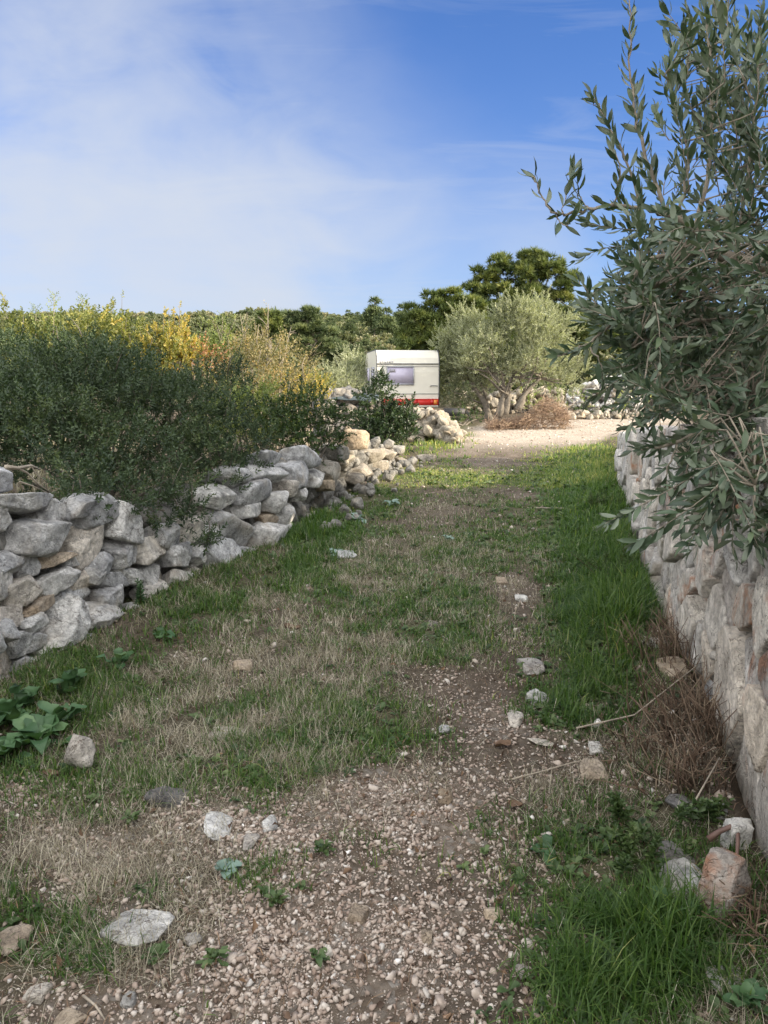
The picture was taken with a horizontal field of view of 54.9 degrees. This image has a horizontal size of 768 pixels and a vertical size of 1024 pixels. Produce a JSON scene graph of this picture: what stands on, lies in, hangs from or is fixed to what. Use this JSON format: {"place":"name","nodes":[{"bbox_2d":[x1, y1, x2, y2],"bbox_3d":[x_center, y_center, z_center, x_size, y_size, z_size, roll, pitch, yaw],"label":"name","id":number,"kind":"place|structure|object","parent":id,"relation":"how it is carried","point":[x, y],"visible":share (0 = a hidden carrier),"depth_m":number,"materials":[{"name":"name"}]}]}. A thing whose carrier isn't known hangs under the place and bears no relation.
{"place":"outdoors","nodes":[
{"label":"outdoors","id":0,"kind":"place"},
{"bbox_2d":[0,322,749,602],"bbox_3d":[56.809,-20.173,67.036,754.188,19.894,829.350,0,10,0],"label":"ground","id":1,"kind":"structure","parent":0,"point":[474,453],"depth_m":15.44,"materials":[{"name":"soil"}]},
{"bbox_2d":[21,302,49,457],"bbox_3d":[-4.276,-1.573,9.185,0.310,2.014,0.305,-8,12,-38],"label":"sapling","id":2,"kind":"object","parent":1,"relation":"on","point":[35,323],"visible":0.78,"depth_m":9.03,"materials":[{"name":"green plant"}]},
{"bbox_2d":[38,289,61,450],"bbox_3d":[-4.005,-1.623,9.040,0.324,2.145,0.327,0,10,0],"label":"sapling","id":3,"kind":"object","parent":1,"relation":"on","point":[53,317],"visible":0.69,"depth_m":8.91,"materials":[{"name":"green plant"}]},
{"bbox_2d":[0,290,162,455],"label":"autumn shrub","id":4,"kind":"object","parent":1,"relation":"on","point":[103,322],"visible":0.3,"depth_m":8.95,"materials":[{"name":"yellow plant"}]},
{"bbox_2d":[0,315,281,556],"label":"lentisk shrub","id":5,"kind":"object","parent":1,"relation":"on","point":[53,416],"visible":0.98,"depth_m":5.50,"materials":[{"name":"green plant"}]},
{"bbox_2d":[131,301,211,466],"bbox_3d":[-2.569,-1.502,8.985,0.937,2.066,1.000,0,10,0],"label":"autumn shrub","id":6,"kind":"object","parent":1,"relation":"on","point":[172,342],"visible":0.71,"depth_m":8.86,"materials":[{"name":"yellow plant"}]},
{"bbox_2d":[163,329,233,465],"bbox_3d":[-2.338,-1.427,9.289,0.891,1.813,0.791,7,12,36],"label":"autumn shrub","id":7,"kind":"object","parent":1,"relation":"on","point":[206,352],"visible":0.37,"depth_m":9.16,"materials":[{"name":"green plant"}]},
{"bbox_2d":[0,436,422,678],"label":"dry stone wall","id":8,"kind":"structure","parent":1,"relation":"on","point":[71,569],"depth_m":4.67,"materials":[{"name":"grey stone"}]},
{"bbox_2d":[4,464,49,492],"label":"dead branch","id":9,"kind":"object","parent":8,"relation":"on","point":[11,467],"visible":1,"depth_m":3.68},
{"bbox_2d":[337,429,369,449],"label":"rock","id":10,"kind":"object","parent":8,"relation":"on","point":[360,440],"visible":0.69,"depth_m":9.47,"materials":[{"name":"beige stone"}]},
{"bbox_2d":[181,314,247,456],"bbox_3d":[-2.297,-1.650,9.962,0.952,2.028,0.953,0,10,0],"label":"autumn shrub","id":11,"kind":"object","parent":1,"relation":"on","point":[211,340],"visible":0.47,"depth_m":9.87,"materials":[{"name":"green plant"}]},
{"bbox_2d":[191,374,282,463],"bbox_3d":[-1.660,-0.975,8.484,1.093,1.208,1.274,0,10,0],"label":"autumn shrub","id":12,"kind":"object","parent":1,"relation":"on","point":[273,389],"visible":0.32,"depth_m":8.44,"materials":[{"name":"green plant"}]},
{"bbox_2d":[193,302,325,452],"bbox_3d":[-1.533,-1.631,9.530,1.589,2.140,1.820,0,10,0],"label":"autumn shrub","id":13,"kind":"object","parent":1,"relation":"on","point":[273,359],"visible":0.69,"depth_m":9.43,"materials":[{"name":"plant"}]},
{"bbox_2d":[239,306,285,363],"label":"pine tree","id":14,"kind":"object","parent":1,"relation":"on","point":[274,318],"visible":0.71,"depth_m":48.24,"materials":[{"name":"green plant"}]},
{"bbox_2d":[236,313,325,447],"bbox_3d":[-1.439,-1.695,10.026,1.029,2.007,1.721,-4,11,-22],"label":"bare shrub","id":15,"kind":"object","parent":1,"relation":"on","point":[274,355],"visible":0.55,"depth_m":9.87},
{"bbox_2d":[243,375,362,498],"bbox_3d":[-0.889,-0.846,8.426,1.480,1.422,0.991,-7,12,-35],"label":"round bush","id":16,"kind":"object","parent":1,"relation":"on","point":[287,424],"visible":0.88,"depth_m":8.36,"materials":[{"name":"green plant"}]},
{"bbox_2d":[271,366,336,447],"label":"autumn shrub","id":17,"kind":"object","parent":1,"relation":"on","point":[323,378],"visible":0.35,"depth_m":11.51,"materials":[{"name":"yellow plant"}]},
{"bbox_2d":[273,304,349,367],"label":"pine tree","id":18,"kind":"object","parent":1,"relation":"on","point":[306,322],"visible":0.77,"depth_m":50.17,"materials":[{"name":"green plant"}]},
{"bbox_2d":[306,357,367,402],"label":"olive bush","id":19,"kind":"object","parent":1,"relation":"on","point":[336,371],"visible":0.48,"depth_m":23.63,"materials":[{"name":"green plant"}]},
{"bbox_2d":[328,342,367,388],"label":"olive bush","id":20,"kind":"object","parent":1,"relation":"on","point":[362,372],"visible":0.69,"depth_m":26.57,"materials":[{"name":"green plant"}]},
{"bbox_2d":[312,385,384,435],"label":"stone wall","id":21,"kind":"structure","parent":1,"relation":"on","point":[346,392],"depth_m":18.19,"materials":[{"name":"stone"}]},
{"bbox_2d":[0,306,736,405],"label":"hillside scrub","id":22,"kind":"object","parent":1,"relation":"on","point":[354,338],"visible":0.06,"depth_m":75.82,"materials":[{"name":"green plant"}]},
{"bbox_2d":[358,296,391,336],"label":"pine tree","id":23,"kind":"object","parent":1,"relation":"on","point":[369,313],"visible":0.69,"depth_m":81.91,"materials":[{"name":"green plant"}]},
{"bbox_2d":[347,365,422,452],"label":"glossy bush","id":24,"kind":"object","parent":1,"relation":"on","point":[380,426],"visible":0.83,"depth_m":14.68,"materials":[{"name":"green plant"}]},
{"bbox_2d":[371,306,399,335],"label":"pine tree","id":25,"kind":"object","parent":1,"relation":"on","point":[384,322],"visible":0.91,"depth_m":77.35,"materials":[{"name":"green plant"}]},
{"bbox_2d":[364,350,439,409],"bbox_3d":[0.449,-4.514,26.262,2.090,2.294,5.317,-1,10,-7],"label":"caravan","id":26,"kind":"object","parent":1,"relation":"on","point":[416,371],"visible":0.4,"depth_m":23.77,"materials":[{"name":"beige paint"}]},
{"bbox_2d":[387,366,413,384],"bbox_3d":[0.524,-4.368,23.658,0.890,0.600,0.037,-1,10,-7],"label":"window","id":27,"kind":"structure","parent":26,"relation":"in","point":[403,375],"depth_m":23.65,"materials":[{"name":"glass"}]},
{"bbox_2d":[404,405,466,443],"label":"stone wall","id":28,"kind":"structure","parent":1,"relation":"on","point":[439,425],"depth_m":16.95,"materials":[{"name":"beige stone"}]},
{"bbox_2d":[443,408,472,422],"bbox_3d":[2.224,-2.929,22.572,0.950,0.460,0.618,0,10,0],"label":"handcart","id":29,"kind":"object","parent":1,"relation":"on","point":[449,411],"visible":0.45,"depth_m":22.27,"materials":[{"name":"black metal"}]},
{"bbox_2d":[392,284,524,372],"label":"pine tree","id":30,"kind":"object","parent":1,"relation":"on","point":[436,306],"visible":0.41,"depth_m":42.16,"materials":[{"name":"green plant"}]},
{"bbox_2d":[426,295,495,419],"bbox_3d":[2.518,-5.043,24.134,2.027,4.167,2.290,-7,12,-37],"label":"olive tree","id":31,"kind":"object","parent":1,"relation":"on","point":[467,318],"visible":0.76,"depth_m":23.98,"materials":[{"name":"green plant"}]},
{"bbox_2d":[450,401,484,426],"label":"scrub bush","id":32,"kind":"object","parent":1,"relation":"on","point":[463,416],"visible":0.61,"depth_m":21.88,"materials":[{"name":"green plant"}]},
{"bbox_2d":[450,386,565,414],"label":"stone wall","id":33,"kind":"structure","parent":1,"relation":"on","point":[493,398],"depth_m":27.00,"materials":[{"name":"beige stone"}]},
{"bbox_2d":[448,284,592,417],"bbox_3d":[4.473,-5.031,23.013,4.900,4.189,2.455,-3,10,-18],"label":"olive tree","id":34,"kind":"object","parent":1,"relation":"on","point":[517,312],"visible":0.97,"depth_m":22.87,"materials":[{"name":"green plant"}]},
{"bbox_2d":[460,245,593,373],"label":"pine tree","id":35,"kind":"object","parent":1,"relation":"on","point":[531,267],"visible":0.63,"depth_m":43.78,"materials":[{"name":"green plant"}]},
{"bbox_2d":[511,381,594,410],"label":"scrub bush","id":36,"kind":"object","parent":1,"relation":"on","point":[535,393],"visible":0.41,"depth_m":26.48,"materials":[{"name":"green plant"}]},
{"bbox_2d":[565,373,642,412],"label":"stone wall","id":37,"kind":"structure","parent":1,"relation":"on","point":[593,384],"depth_m":27.59,"materials":[{"name":"grey stone"}]},
{"bbox_2d":[518,0,767,569],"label":"olive tree","id":38,"kind":"object","parent":1,"relation":"on","point":[727,393],"visible":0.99,"depth_m":2.87,"materials":[{"name":"green plant"}]},
{"bbox_2d":[574,296,713,373],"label":"pine tree","id":39,"kind":"object","parent":1,"relation":"on","point":[603,351],"visible":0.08,"depth_m":40.72,"materials":[{"name":"green plant"}]},
{"bbox_2d":[614,414,767,869],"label":"retaining wall","id":40,"kind":"structure","parent":1,"relation":"on","point":[718,599],"depth_m":3.05,"materials":[{"name":"stone"}]},
{"bbox_2d":[0,418,767,1023],"bbox_3d":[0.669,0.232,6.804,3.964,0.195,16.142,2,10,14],"label":"path","id":41,"kind":"structure","parent":0,"point":[450,846],"depth_m":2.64,"materials":[{"name":"gravel"}]},
{"bbox_2d":[0,731,31,764],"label":"weed","id":42,"kind":"object","parent":41,"relation":"on","point":[6,745],"visible":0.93,"depth_m":2.91,"materials":[{"name":"green plant"}]},
{"bbox_2d":[0,698,32,724],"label":"weed","id":43,"kind":"object","parent":41,"relation":"on","point":[9,712],"visible":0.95,"depth_m":3.13,"materials":[{"name":"green plant"}]},
{"bbox_2d":[0,923,33,955],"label":"rock","id":44,"kind":"object","parent":41,"relation":"on","point":[21,930],"visible":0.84,"depth_m":1.95,"materials":[{"name":"beige stone"}]},
{"bbox_2d":[8,683,41,708],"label":"weed","id":45,"kind":"object","parent":41,"relation":"on","point":[24,696],"visible":0.82,"depth_m":3.25,"materials":[{"name":"green plant"}]},
{"bbox_2d":[22,982,52,1004],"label":"rock","id":46,"kind":"object","parent":41,"relation":"on","point":[38,992],"visible":0.98,"depth_m":1.77,"materials":[{"name":"stone"}]},
{"bbox_2d":[11,713,71,754],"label":"weed","id":47,"kind":"object","parent":41,"relation":"on","point":[32,728],"visible":0.93,"depth_m":3.05,"materials":[{"name":"green plant"}]},
{"bbox_2d":[37,700,86,720],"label":"weed","id":48,"kind":"object","parent":41,"relation":"on","point":[53,709],"visible":0.56,"depth_m":3.19,"materials":[{"name":"green plant"}]},
{"bbox_2d":[49,667,87,692],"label":"weed","id":49,"kind":"object","parent":41,"relation":"on","point":[70,677],"visible":0.96,"depth_m":3.44,"materials":[{"name":"green plant"}]},
{"bbox_2d":[53,1007,87,1023],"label":"rock","id":50,"kind":"object","parent":41,"relation":"on","point":[67,1015],"visible":0.99,"depth_m":1.71,"materials":[{"name":"beige stone"}]},
{"bbox_2d":[63,734,95,768],"bbox_3d":[-1.174,0.923,2.844,0.112,0.141,0.082,0,10,0],"label":"rock","id":51,"kind":"object","parent":41,"relation":"on","point":[80,750],"visible":0.94,"depth_m":2.82,"materials":[{"name":"stone"}]},
{"bbox_2d":[96,647,133,668],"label":"weed","id":52,"kind":"object","parent":41,"relation":"on","point":[120,654],"visible":0.97,"depth_m":3.79,"materials":[{"name":"green plant"}]},
{"bbox_2d":[120,991,136,1008],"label":"rock","id":53,"kind":"object","parent":41,"relation":"on","point":[127,1002],"visible":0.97,"depth_m":1.77,"materials":[{"name":"grey stone"}]},
{"bbox_2d":[120,809,141,824],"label":"weed","id":54,"kind":"object","parent":41,"relation":"on","point":[130,817],"visible":1,"depth_m":2.50,"materials":[{"name":"green plant"}]},
{"bbox_2d":[100,909,174,946],"bbox_3d":[-0.677,1.138,2.010,0.204,0.060,0.162,0,10,0],"label":"rock","id":55,"kind":"object","parent":41,"relation":"on","point":[133,932],"visible":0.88,"depth_m":1.99,"materials":[{"name":"grey stone"}]},
{"bbox_2d":[133,578,146,603],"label":"weed","id":56,"kind":"object","parent":41,"relation":"on","point":[138,593],"visible":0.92,"depth_m":4.70,"materials":[{"name":"green plant"}]},
{"bbox_2d":[141,940,169,964],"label":"weed","id":57,"kind":"object","parent":41,"relation":"on","point":[162,947],"visible":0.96,"depth_m":1.91,"materials":[{"name":"green plant"}]},
{"bbox_2d":[153,625,176,638],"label":"weed","id":58,"kind":"object","parent":41,"relation":"on","point":[160,633],"visible":0.95,"depth_m":4.21,"materials":[{"name":"green plant"}]},
{"bbox_2d":[144,786,188,807],"bbox_3d":[-0.778,1.019,2.641,0.140,0.049,0.115,0,10,0],"label":"rock","id":59,"kind":"object","parent":41,"relation":"on","point":[163,796],"visible":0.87,"depth_m":2.62,"materials":[{"name":"stone"}]},
{"bbox_2d":[183,932,201,945],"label":"rock","id":60,"kind":"object","parent":41,"relation":"on","point":[190,935],"visible":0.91,"depth_m":1.98,"materials":[{"name":"stone"}]},
{"bbox_2d":[195,945,230,968],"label":"weed","id":61,"kind":"object","parent":41,"relation":"on","point":[212,954],"visible":1,"depth_m":1.90,"materials":[{"name":"green plant"}]},
{"bbox_2d":[204,811,232,840],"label":"rock","id":62,"kind":"object","parent":41,"relation":"on","point":[210,818],"visible":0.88,"depth_m":2.47,"materials":[{"name":"grey stone"}]},
{"bbox_2d":[214,858,241,879],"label":"weed","id":63,"kind":"object","parent":41,"relation":"on","point":[220,864],"visible":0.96,"depth_m":2.25,"materials":[{"name":"green plant"}]},
{"bbox_2d":[232,659,252,671],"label":"rock","id":64,"kind":"object","parent":41,"relation":"on","point":[241,666],"visible":0.96,"depth_m":3.81,"materials":[{"name":"beige stone"}]},
{"bbox_2d":[243,833,259,852],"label":"rock","id":65,"kind":"object","parent":41,"relation":"on","point":[248,840],"visible":0.95,"depth_m":2.39,"materials":[{"name":"stone"}]},
{"bbox_2d":[262,815,277,832],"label":"rock","id":66,"kind":"object","parent":41,"relation":"on","point":[270,820],"visible":0.98,"depth_m":2.48,"materials":[{"name":"grey stone"}]},
{"bbox_2d":[263,888,290,907],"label":"weed","id":67,"kind":"object","parent":41,"relation":"on","point":[275,896],"visible":1,"depth_m":2.11,"materials":[{"name":"green plant"}]},
{"bbox_2d":[309,947,330,967],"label":"weed","id":68,"kind":"object","parent":41,"relation":"on","point":[320,957],"visible":1,"depth_m":1.91,"materials":[{"name":"green plant"}]},
{"bbox_2d":[314,839,335,855],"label":"weed","id":69,"kind":"object","parent":41,"relation":"on","point":[322,847],"visible":1,"depth_m":2.35,"materials":[{"name":"green plant"}]},
{"bbox_2d":[347,903,368,924],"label":"rock","id":70,"kind":"object","parent":41,"relation":"on","point":[358,912],"visible":0.99,"depth_m":2.06,"materials":[{"name":"beige stone"}]},
{"bbox_2d":[0,431,767,1023],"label":"grass","id":71,"kind":"structure","parent":41,"relation":"on","point":[610,595],"depth_m":3.27,"materials":[{"name":"plant"}]},
{"bbox_2d":[0,436,767,1023],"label":"dry grass","id":72,"kind":"structure","parent":41,"relation":"on","point":[216,752],"depth_m":3.00,"materials":[{"name":"plant"}]},
{"bbox_2d":[0,452,767,1023],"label":"ground herbs","id":73,"kind":"object","parent":41,"relation":"on","point":[602,830],"visible":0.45,"depth_m":3.19,"materials":[{"name":"green plant"}]},
{"bbox_2d":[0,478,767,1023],"bbox_3d":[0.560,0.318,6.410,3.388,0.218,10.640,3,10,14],"label":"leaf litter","id":74,"kind":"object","parent":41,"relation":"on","point":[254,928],"visible":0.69,"depth_m":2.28,"materials":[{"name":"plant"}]},
{"bbox_2d":[421,929,432,944],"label":"rock","id":75,"kind":"object","parent":41,"relation":"on","point":[426,936],"visible":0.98,"depth_m":1.98,"materials":[{"name":"beige stone"}]},
{"bbox_2d":[438,787,452,804],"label":"rock","id":76,"kind":"object","parent":41,"relation":"on","point":[441,792],"visible":0.91,"depth_m":2.65,"materials":[{"name":"beige stone"}]},
{"bbox_2d":[483,907,503,921],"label":"rock","id":77,"kind":"object","parent":41,"relation":"on","point":[490,913],"visible":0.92,"depth_m":2.07,"materials":[{"name":"beige stone"}]},
{"bbox_2d":[507,710,523,727],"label":"rock","id":78,"kind":"object","parent":41,"relation":"on","point":[515,720],"visible":0.95,"depth_m":3.21,"materials":[{"name":"stone"}]},
{"bbox_2d":[516,657,544,674],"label":"rock","id":79,"kind":"object","parent":41,"relation":"on","point":[531,665],"visible":0.96,"depth_m":3.77,"materials":[{"name":"stone"}]},
{"bbox_2d":[525,688,548,704],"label":"rock","id":80,"kind":"object","parent":41,"relation":"on","point":[529,694],"visible":0.55,"depth_m":3.45,"materials":[{"name":"grey stone"}]},
{"bbox_2d":[530,834,555,868],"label":"weed","id":81,"kind":"object","parent":41,"relation":"on","point":[546,838],"visible":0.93,"depth_m":2.33,"materials":[{"name":"green plant"}]},
{"bbox_2d":[580,758,608,782],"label":"rock","id":82,"kind":"object","parent":41,"relation":"on","point":[596,765],"visible":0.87,"depth_m":2.79,"materials":[{"name":"beige stone"}]},
{"bbox_2d":[588,741,603,755],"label":"rock","id":83,"kind":"object","parent":41,"relation":"on","point":[592,745],"visible":0.91,"depth_m":2.95,"materials":[{"name":"white stone"}]},
{"bbox_2d":[588,491,626,508],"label":"weed","id":84,"kind":"object","parent":41,"relation":"on","point":[597,500],"visible":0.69,"depth_m":8.36,"materials":[{"name":"green plant"}]},
{"bbox_2d":[568,542,650,573],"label":"weed","id":85,"kind":"object","parent":41,"relation":"on","point":[607,555],"visible":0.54,"depth_m":5.47,"materials":[{"name":"green plant"}]},
{"bbox_2d":[605,789,650,842],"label":"weed","id":86,"kind":"object","parent":41,"relation":"on","point":[618,803],"visible":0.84,"depth_m":2.43,"materials":[{"name":"green plant"}]},
{"bbox_2d":[606,819,665,883],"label":"weed","id":87,"kind":"object","parent":41,"relation":"on","point":[629,848],"visible":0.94,"depth_m":2.15,"materials":[{"name":"green plant"}]},
{"bbox_2d":[576,665,696,728],"bbox_3d":[1.072,0.783,3.107,0.530,0.253,0.041,-1,10,-8],"label":"twig","id":88,"kind":"object","parent":41,"relation":"on","point":[637,711],"visible":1,"depth_m":3.10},
{"bbox_2d":[572,685,735,798],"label":"dead stalks","id":89,"kind":"object","parent":41,"relation":"on","point":[645,754],"visible":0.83,"depth_m":2.79,"materials":[{"name":"plant"}]},
{"bbox_2d":[604,595,703,690],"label":"dead stalks","id":90,"kind":"object","parent":41,"relation":"on","point":[677,641],"visible":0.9,"depth_m":3.63,"materials":[{"name":"plant"}]},
{"bbox_2d":[592,642,737,771],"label":"dead stalks","id":91,"kind":"object","parent":41,"relation":"on","point":[713,719],"visible":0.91,"depth_m":2.93,"materials":[{"name":"plant"}]},
{"bbox_2d":[656,656,691,679],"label":"rock","id":92,"kind":"object","parent":41,"relation":"on","point":[679,665],"visible":0.64,"depth_m":3.47,"materials":[{"name":"beige stone"}]},
{"bbox_2d":[656,840,696,865],"bbox_3d":[0.884,1.044,2.235,0.079,0.033,0.136,-3,10,-19],"label":"rock","id":93,"kind":"object","parent":41,"relation":"on","point":[669,853],"visible":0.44,"depth_m":2.24,"materials":[{"name":"stone"}]},
{"bbox_2d":[659,857,701,898],"bbox_3d":[0.861,1.060,2.107,0.151,0.070,0.161,0,10,0],"label":"rock","id":94,"kind":"object","parent":41,"relation":"on","point":[683,861],"visible":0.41,"depth_m":2.12,"materials":[{"name":"grey stone"}]},
{"bbox_2d":[665,794,698,820],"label":"rock","id":95,"kind":"object","parent":41,"relation":"on","point":[673,800],"visible":0.35,"depth_m":2.47,"materials":[{"name":"stone"}]},
{"bbox_2d":[624,720,740,798],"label":"dead stalks","id":96,"kind":"object","parent":41,"relation":"on","point":[694,770],"visible":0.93,"depth_m":2.56,"materials":[{"name":"plant"}]},
{"bbox_2d":[672,794,733,826],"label":"weed","id":97,"kind":"object","parent":41,"relation":"on","point":[715,807],"visible":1,"depth_m":2.33,"materials":[{"name":"green plant"}]},
{"bbox_2d":[706,824,739,853],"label":"twig","id":98,"kind":"object","parent":41,"relation":"on","point":[712,836],"visible":0.76,"depth_m":2.20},
{"bbox_2d":[702,965,743,990],"bbox_3d":[0.816,1.114,1.769,0.093,0.021,0.073,-2,10,-12],"label":"rock","id":99,"kind":"object","parent":41,"relation":"on","point":[714,982],"visible":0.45,"depth_m":1.76,"materials":[{"name":"white stone"}]},
{"bbox_2d":[696,847,751,924],"bbox_3d":[0.903,1.007,1.965,0.126,0.232,0.110,-7,12,-34],"label":"rock","id":100,"kind":"object","parent":41,"relation":"on","point":[728,868],"visible":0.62,"depth_m":1.93,"materials":[{"name":"beige stone"}]},
{"bbox_2d":[691,862,767,951],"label":"dead stalks","id":101,"kind":"object","parent":41,"relation":"on","point":[748,905],"visible":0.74,"depth_m":1.86,"materials":[{"name":"plant"}]},
{"bbox_2d":[720,817,753,851],"bbox_3d":[1.059,0.970,2.215,0.084,0.107,0.072,0,10,0],"label":"rock","id":102,"kind":"object","parent":41,"relation":"on","point":[743,827],"visible":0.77,"depth_m":2.19,"materials":[{"name":"white stone"}]},
{"bbox_2d":[722,978,767,1015],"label":"weed","id":103,"kind":"object","parent":41,"relation":"on","point":[744,988],"visible":0.94,"depth_m":1.66,"materials":[{"name":"green plant"}]},
{"bbox_2d":[0,0,767,315],"label":"sky","id":104,"kind":"structure","parent":0,"point":[220,156],"materials":[{"name":"blue"}]},
{"bbox_2d":[458,414,692,447],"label":"road","id":105,"kind":"structure","parent":0,"point":[573,439],"depth_m":18.73,"materials":[{"name":"beige stone"}]},
{"bbox_2d":[477,395,579,430],"bbox_3d":[4.034,-2.769,20.546,2.943,1.249,2.107,0,10,0],"label":"brush pile","id":106,"kind":"object","parent":105,"relation":"on","point":[526,421],"visible":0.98,"depth_m":20.27,"materials":[{"name":"plant"}]},
{"bbox_2d":[529,409,638,419],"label":"stone wall","id":107,"kind":"structure","parent":105,"relation":"on","point":[597,414],"depth_m":24.32,"materials":[{"name":"beige stone"}]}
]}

